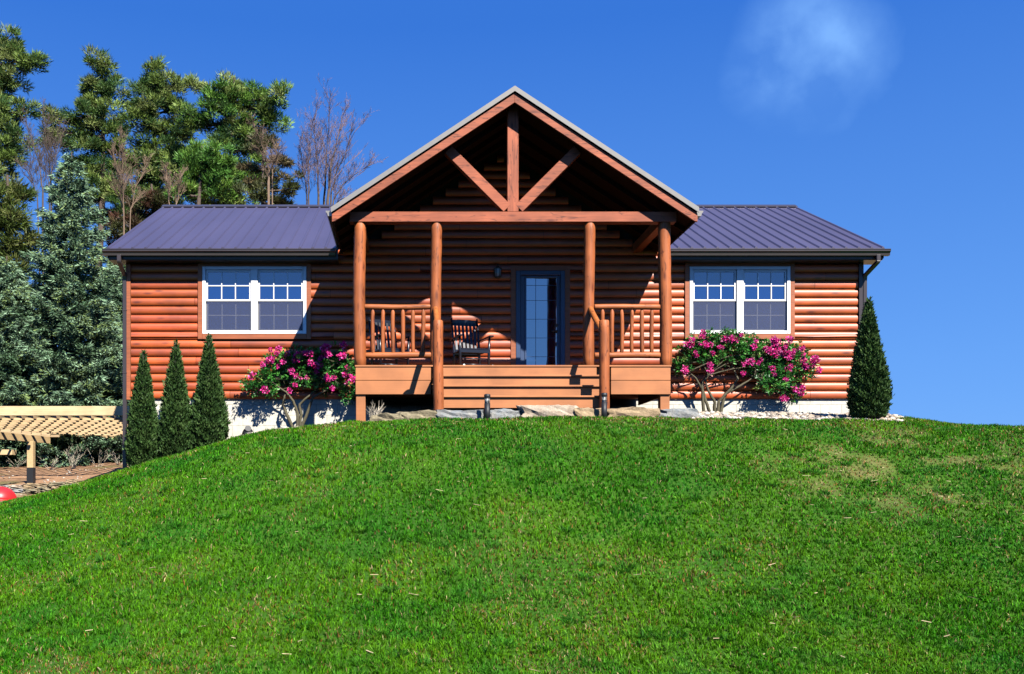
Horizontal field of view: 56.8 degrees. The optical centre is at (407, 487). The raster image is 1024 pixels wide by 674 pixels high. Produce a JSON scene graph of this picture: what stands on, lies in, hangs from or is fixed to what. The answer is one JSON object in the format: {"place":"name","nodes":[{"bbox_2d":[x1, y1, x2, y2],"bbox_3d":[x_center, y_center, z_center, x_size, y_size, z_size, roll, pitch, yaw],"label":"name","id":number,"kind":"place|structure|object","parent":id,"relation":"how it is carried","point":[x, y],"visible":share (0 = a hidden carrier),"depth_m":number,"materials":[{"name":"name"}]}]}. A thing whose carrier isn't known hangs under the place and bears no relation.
{"place":"outdoors","nodes":[
{"label":"outdoors","id":0,"kind":"place"},
{"bbox_2d":[248,420,368,434],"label":"gravel","id":1,"kind":"structure","parent":0,"point":[297,426],"depth_m":16.61,"materials":[{"name":"white gravel"}]},
{"bbox_2d":[242,426,252,433],"bbox_3d":[-2.941,-1.047,17.296,0.228,0.203,0.236,0,0,0],"label":"spotlight","id":2,"kind":"object","parent":1,"relation":"on","point":[247,429],"visible":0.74,"depth_m":17.21,"materials":[{"name":"black paint"}]},
{"bbox_2d":[0,418,1023,673],"bbox_3d":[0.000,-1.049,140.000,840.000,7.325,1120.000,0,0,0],"label":"ground","id":3,"kind":"structure","parent":0,"point":[52,474],"depth_m":9.62,"materials":[{"name":"green plant"}]},
{"bbox_2d":[0,450,15,454],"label":"lumber stack","id":4,"kind":"object","parent":3,"relation":"on","point":[7,452],"visible":1,"depth_m":27.90,"materials":[{"name":"beige wood"}]},
{"bbox_2d":[0,486,16,500],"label":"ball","id":5,"kind":"object","parent":3,"relation":"on","point":[6,493],"visible":0.83,"depth_m":18.24,"materials":[{"name":"plastic"}]},
{"bbox_2d":[6,454,26,467],"bbox_3d":[-11.880,-0.845,28.779,0.962,0.504,0.697,0,0,17],"label":"brush heap","id":6,"kind":"object","parent":3,"relation":"on","point":[19,461],"visible":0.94,"depth_m":28.77,"materials":[{"name":"grey plant"}]},
{"bbox_2d":[0,171,48,303],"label":"pine tree","id":7,"kind":"object","parent":3,"relation":"on","point":[14,221],"visible":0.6,"depth_m":35.70,"materials":[{"name":"green plant"}]},
{"bbox_2d":[16,493,35,494],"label":"wall stone","id":8,"kind":"object","parent":3,"relation":"on","point":[24,493],"visible":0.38,"depth_m":19.54,"materials":[{"name":"beige stone"}]},
{"bbox_2d":[23,489,41,492],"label":"wall stone","id":9,"kind":"object","parent":8,"relation":"on","point":[30,490],"visible":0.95,"depth_m":19.53,"materials":[{"name":"beige stone"}]},
{"bbox_2d":[23,483,36,488],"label":"wall stone","id":10,"kind":"object","parent":9,"relation":"on","point":[33,486],"visible":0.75,"depth_m":19.78,"materials":[{"name":"beige stone"}]},
{"bbox_2d":[0,22,53,182],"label":"pine tree","id":11,"kind":"object","parent":3,"relation":"on","point":[13,49],"visible":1,"depth_m":43.82,"materials":[{"name":"green plant"}]},
{"bbox_2d":[0,429,59,483],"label":"lean to frame","id":12,"kind":"object","parent":3,"relation":"on","point":[30,438],"visible":0.8,"depth_m":22.75,"materials":[{"name":"beige wood"}]},
{"bbox_2d":[0,256,75,466],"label":"spruce tree","id":13,"kind":"object","parent":3,"relation":"on","point":[14,314],"visible":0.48,"depth_m":29.87,"materials":[{"name":"green plant"}]},
{"bbox_2d":[14,98,70,284],"bbox_3d":[-15.670,-9.050,40.297,2.062,15.446,2.890,0,0,-33],"label":"bare tree","id":14,"kind":"object","parent":3,"relation":"on","point":[45,150],"visible":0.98,"depth_m":39.85,"materials":[{"name":"brown plant"}]},
{"bbox_2d":[38,455,61,469],"bbox_3d":[-10.527,-0.745,27.817,0.797,0.504,0.786,0,0,41],"label":"brush heap","id":15,"kind":"object","parent":3,"relation":"on","point":[50,462],"visible":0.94,"depth_m":27.80,"materials":[{"name":"grey plant"}]},
{"bbox_2d":[0,468,116,495],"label":"dirt clods","id":16,"kind":"object","parent":3,"relation":"on","point":[56,475],"visible":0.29,"depth_m":25.03,"materials":[{"name":"brown soil"}]},
{"bbox_2d":[0,406,129,440],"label":"pergola","id":17,"kind":"object","parent":3,"relation":"on","point":[91,424],"visible":0.4,"depth_m":25.10,"materials":[{"name":"beige wood"}]},
{"bbox_2d":[1,152,130,467],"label":"spruce tree","id":18,"kind":"object","parent":3,"relation":"on","point":[79,364],"visible":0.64,"depth_m":30.70,"materials":[{"name":"green plant"}]},
{"bbox_2d":[65,444,88,468],"bbox_3d":[-9.955,-0.972,28.146,0.745,0.863,1.221,0,0,0],"label":"brush heap","id":19,"kind":"object","parent":3,"relation":"on","point":[74,460],"visible":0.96,"depth_m":28.03,"materials":[{"name":"grey plant"}]},
{"bbox_2d":[51,436,122,462],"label":"undergrowth","id":20,"kind":"object","parent":3,"relation":"on","point":[115,451],"visible":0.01,"depth_m":30.63,"materials":[{"name":"green plant"}]},
{"bbox_2d":[34,44,143,303],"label":"pine tree","id":21,"kind":"object","parent":3,"relation":"on","point":[91,107],"visible":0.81,"depth_m":45.67,"materials":[{"name":"green plant"}]},
{"bbox_2d":[88,450,113,466],"bbox_3d":[-9.369,-0.977,28.868,0.727,0.717,0.970,0,0,-42],"label":"brush heap","id":22,"kind":"object","parent":3,"relation":"on","point":[100,459],"visible":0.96,"depth_m":28.83,"materials":[{"name":"grey plant"}]},
{"bbox_2d":[91,260,130,450],"bbox_3d":[-10.255,-4.578,33.482,3.622,8.142,3.600,0,0,0],"label":"spruce tree","id":23,"kind":"object","parent":3,"relation":"on","point":[117,280],"visible":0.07,"depth_m":32.96,"materials":[{"name":"green plant"}]},
{"bbox_2d":[107,450,122,464],"bbox_3d":[-8.931,-0.962,29.117,0.857,0.566,1.062,0,0,0],"label":"brush heap","id":24,"kind":"object","parent":3,"relation":"on","point":[114,457],"visible":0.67,"depth_m":29.16,"materials":[{"name":"grey plant"}]},
{"bbox_2d":[108,124,154,234],"bbox_3d":[-11.304,-7.802,37.825,1.896,13.222,2.106,0,0,0],"label":"bare tree","id":25,"kind":"object","parent":3,"relation":"on","point":[121,187],"visible":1,"depth_m":37.89,"materials":[{"name":"brown plant"}]},
{"bbox_2d":[103,184,167,246],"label":"pine tree","id":26,"kind":"object","parent":3,"relation":"on","point":[151,201],"visible":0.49,"depth_m":43.95,"materials":[{"name":"green plant"}]},
{"bbox_2d":[122,350,158,467],"bbox_3d":[-4.772,-1.433,16.990,0.742,2.166,0.757,0,0,0],"label":"arborvitae","id":27,"kind":"object","parent":3,"relation":"on","point":[140,445],"visible":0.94,"depth_m":16.83,"materials":[{"name":"green plant"}]},
{"bbox_2d":[113,52,204,212],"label":"pine tree","id":28,"kind":"object","parent":3,"relation":"on","point":[156,88],"visible":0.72,"depth_m":47.05,"materials":[{"name":"green plant"}]},
{"bbox_2d":[154,338,193,457],"bbox_3d":[-4.238,-1.617,17.105,0.776,2.248,0.758,0,0,-30],"label":"arborvitae","id":29,"kind":"object","parent":3,"relation":"on","point":[174,430],"visible":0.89,"depth_m":16.92,"materials":[{"name":"green plant"}]},
{"bbox_2d":[160,160,188,204],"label":"bare tree","id":30,"kind":"object","parent":3,"relation":"on","point":[169,182],"visible":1,"depth_m":36.74,"materials":[{"name":"brown plant"}]},
{"bbox_2d":[161,137,239,204],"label":"pine tree","id":31,"kind":"object","parent":3,"relation":"on","point":[197,158],"visible":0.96,"depth_m":43.33,"materials":[{"name":"green plant"}]},
{"bbox_2d":[187,332,230,448],"bbox_3d":[-3.627,-1.764,17.221,0.819,2.192,0.853,0,0,0],"label":"arborvitae","id":32,"kind":"object","parent":3,"relation":"on","point":[209,423],"visible":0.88,"depth_m":17.01,"materials":[{"name":"green plant"}]},
{"bbox_2d":[172,68,295,204],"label":"pine tree","id":33,"kind":"object","parent":3,"relation":"on","point":[233,127],"visible":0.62,"depth_m":45.60,"materials":[{"name":"green plant"}]},
{"bbox_2d":[246,112,286,204],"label":"bare tree","id":34,"kind":"object","parent":3,"relation":"on","point":[273,157],"visible":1,"depth_m":40.58,"materials":[{"name":"brown plant"}]},
{"bbox_2d":[230,130,305,204],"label":"pine tree","id":35,"kind":"object","parent":3,"relation":"on","point":[259,183],"visible":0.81,"depth_m":42.84,"materials":[{"name":"green plant"}]},
{"bbox_2d":[238,340,355,426],"bbox_3d":[-2.056,-1.902,17.854,2.349,1.824,0.682,0,0,0],"label":"flowering shrub","id":36,"kind":"object","parent":3,"relation":"on","point":[321,365],"visible":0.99,"depth_m":17.78,"materials":[{"name":"pink plant"}]},
{"bbox_2d":[291,74,386,204],"bbox_3d":[-2.872,-8.766,39.826,4.106,16.659,2.743,0,0,0],"label":"bare tree","id":37,"kind":"object","parent":3,"relation":"on","point":[332,158],"visible":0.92,"depth_m":39.62,"materials":[{"name":"brown plant"}]},
{"bbox_2d":[367,399,384,416],"bbox_3d":[-0.518,-1.262,15.456,0.335,0.408,0.471,0,0,0],"label":"dry twig bush","id":38,"kind":"object","parent":3,"relation":"on","point":[370,414],"visible":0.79,"depth_m":15.34,"materials":[{"name":"beige plant"}]},
{"bbox_2d":[369,412,404,421],"bbox_3d":[-0.344,-1.038,14.819,0.606,0.289,0.349,0,0,0],"label":"edging stone","id":39,"kind":"object","parent":3,"relation":"on","point":[383,416],"visible":0.4,"depth_m":14.68,"materials":[{"name":"beige stone"}]},
{"bbox_2d":[396,410,436,419],"bbox_3d":[0.178,-1.085,14.856,0.733,0.313,0.363,0,0,0],"label":"edging stone","id":40,"kind":"object","parent":3,"relation":"on","point":[420,414],"visible":0.35,"depth_m":14.72,"materials":[{"name":"beige stone"}]},
{"bbox_2d":[435,409,483,418],"bbox_3d":[0.817,-1.087,14.837,0.824,0.313,0.337,0,0,5],"label":"edging stone","id":41,"kind":"object","parent":3,"relation":"on","point":[472,414],"visible":0.39,"depth_m":14.70,"materials":[{"name":"white stone"}]},
{"bbox_2d":[484,394,489,418],"bbox_3d":[1.232,-1.230,14.500,0.100,0.445,0.100,0,0,0],"label":"path light","id":42,"kind":"object","parent":3,"relation":"on","point":[487,406],"visible":0.96,"depth_m":14.46,"materials":[{"name":"black paint"}]},
{"bbox_2d":[102,86,890,468],"bbox_3d":[1.675,-2.760,20.459,14.838,7.920,11.169,0,0,0],"label":"log cabin","id":43,"kind":"object","parent":3,"relation":"on","point":[560,258],"visible":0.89,"depth_m":18.08,"materials":[{"name":"brown wood"}]},
{"bbox_2d":[198,263,310,338],"bbox_3d":[-2.945,-3.608,18.112,2.176,1.487,0.137,0,0,0],"label":"window","id":44,"kind":"structure","parent":43,"relation":"in","point":[236,300],"depth_m":18.09,"materials":[{"name":"white plastic"}]},
{"bbox_2d":[368,317,410,364],"bbox_3d":[-0.358,-2.642,17.341,0.684,1.094,1.063,0,0,-24],"label":"rocking chair","id":45,"kind":"object","parent":43,"relation":"on","point":[377,322],"visible":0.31,"depth_m":17.48,"materials":[{"name":"black wood"}]},
{"bbox_2d":[450,318,493,364],"bbox_3d":[1.148,-2.642,17.344,0.684,1.094,1.063,0,0,-14],"label":"rocking chair","id":46,"kind":"object","parent":43,"relation":"on","point":[464,352],"visible":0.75,"depth_m":17.51,"materials":[{"name":"black wood"}]},
{"bbox_2d":[511,266,569,364],"bbox_3d":[2.560,-3.185,18.110,1.140,2.200,0.141,0,0,0],"label":"door","id":47,"kind":"structure","parent":43,"relation":"in","point":[540,295],"depth_m":18.10,"materials":[{"name":"blue glass"}]},
{"bbox_2d":[684,263,794,338],"bbox_3d":[6.396,-3.608,18.112,2.112,1.487,0.137,0,0,0],"label":"window","id":48,"kind":"structure","parent":43,"relation":"in","point":[759,298],"depth_m":18.09,"materials":[{"name":"white plastic"}]},
{"bbox_2d":[490,408,521,418],"bbox_3d":[1.522,-1.098,14.847,0.668,0.316,0.378,0,0,0],"label":"edging stone","id":49,"kind":"object","parent":3,"relation":"on","point":[499,413],"visible":0.29,"depth_m":14.69,"materials":[{"name":"white stone"}]},
{"bbox_2d":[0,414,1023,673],"bbox_3d":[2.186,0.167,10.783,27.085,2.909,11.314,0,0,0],"label":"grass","id":50,"kind":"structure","parent":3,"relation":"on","point":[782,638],"depth_m":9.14,"materials":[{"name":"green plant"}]},
{"bbox_2d":[0,416,1023,673],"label":"coarse grass","id":51,"kind":"structure","parent":3,"relation":"on","point":[454,572],"depth_m":8.81,"materials":[{"name":"green plant"}]},
{"bbox_2d":[12,419,1023,673],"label":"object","id":52,"kind":"object","parent":3,"relation":"on","point":[512,623],"visible":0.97,"depth_m":8.99,"materials":[{"name":"beige plant"}]},
{"bbox_2d":[516,405,578,416],"bbox_3d":[2.212,-1.123,14.823,0.972,0.401,0.358,0,0,0],"label":"edging stone","id":53,"kind":"object","parent":3,"relation":"on","point":[540,410],"visible":0.48,"depth_m":14.69,"materials":[{"name":"stone"}]},
{"bbox_2d":[574,407,600,416],"bbox_3d":[2.854,-1.113,14.845,0.499,0.327,0.362,0,0,0],"label":"edging stone","id":54,"kind":"object","parent":3,"relation":"on","point":[584,412],"visible":0.35,"depth_m":14.70,"materials":[{"name":"beige stone"}]},
{"bbox_2d":[601,393,606,417],"bbox_3d":[3.049,-1.253,14.550,0.100,0.445,0.100,0,0,0],"label":"path light","id":55,"kind":"object","parent":3,"relation":"on","point":[604,405],"visible":0.95,"depth_m":14.52,"materials":[{"name":"black paint"}]},
{"bbox_2d":[607,407,660,417],"bbox_3d":[3.538,-1.113,14.838,0.982,0.331,0.354,0,0,0],"label":"edging stone","id":56,"kind":"object","parent":3,"relation":"on","point":[638,411],"visible":0.37,"depth_m":14.70,"materials":[{"name":"beige stone"}]},
{"bbox_2d":[660,408,701,417],"bbox_3d":[4.313,-1.116,14.924,0.831,0.312,0.350,0,0,0],"label":"edging stone","id":57,"kind":"object","parent":3,"relation":"on","point":[683,412],"visible":0.38,"depth_m":14.79,"materials":[{"name":"white stone"}]},
{"bbox_2d":[692,411,903,421],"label":"gravel","id":58,"kind":"structure","parent":3,"relation":"on","point":[767,414],"depth_m":16.05,"materials":[{"name":"white gravel"}]},
{"bbox_2d":[672,326,822,411],"bbox_3d":[6.423,-2.196,17.829,2.889,1.785,0.730,0,0,0],"label":"flowering shrub","id":59,"kind":"object","parent":58,"relation":"on","point":[755,356],"visible":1,"depth_m":17.75,"materials":[{"name":"pink plant"}]},
{"bbox_2d":[846,296,894,418],"bbox_3d":[7.664,-2.174,15.605,0.757,2.048,0.789,0,0,0],"label":"arborvitae","id":60,"kind":"object","parent":58,"relation":"on","point":[869,392],"visible":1,"depth_m":15.43,"materials":[{"name":"green plant"}]},
{"bbox_2d":[0,0,1023,425],"label":"sky","id":61,"kind":"structure","parent":0,"point":[898,125],"materials":[{"name":"blue"}]},
{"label":"wall stone","id":62,"kind":"object","parent":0,"visible":0},
{"bbox_2d":[11,489,23,493],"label":"wall stone","id":63,"kind":"object","parent":62,"relation":"on","point":[15,491],"visible":0.41,"depth_m":19.63,"materials":[{"name":"grey stone"}]},
{"bbox_2d":[9,485,28,488],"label":"wall stone","id":64,"kind":"object","parent":63,"relation":"on","point":[16,486],"visible":0.85,"depth_m":19.66,"materials":[{"name":"stone"}]},
{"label":"wall stone","id":65,"kind":"object","parent":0,"visible":0},
{"bbox_2d":[37,486,50,491],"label":"wall stone","id":66,"kind":"object","parent":65,"relation":"on","point":[43,488],"visible":0.73,"depth_m":19.59,"materials":[{"name":"beige stone"}]},
{"bbox_2d":[35,483,48,486],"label":"wall stone","id":67,"kind":"object","parent":66,"relation":"on","point":[41,484],"visible":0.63,"depth_m":19.70,"materials":[{"name":"beige stone"}]},
{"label":"wall stone","id":68,"kind":"object","parent":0,"visible":0},
{"bbox_2d":[48,482,68,486],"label":"wall stone","id":69,"kind":"object","parent":68,"relation":"on","point":[57,484],"visible":0.78,"depth_m":19.59,"materials":[{"name":"beige stone"}]},
{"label":"wall stone","id":70,"kind":"object","parent":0,"visible":0},
{"bbox_2d":[65,479,81,483],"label":"wall stone","id":71,"kind":"object","parent":70,"relation":"on","point":[71,481],"visible":0.83,"depth_m":19.76,"materials":[{"name":"beige stone"}]}
]}

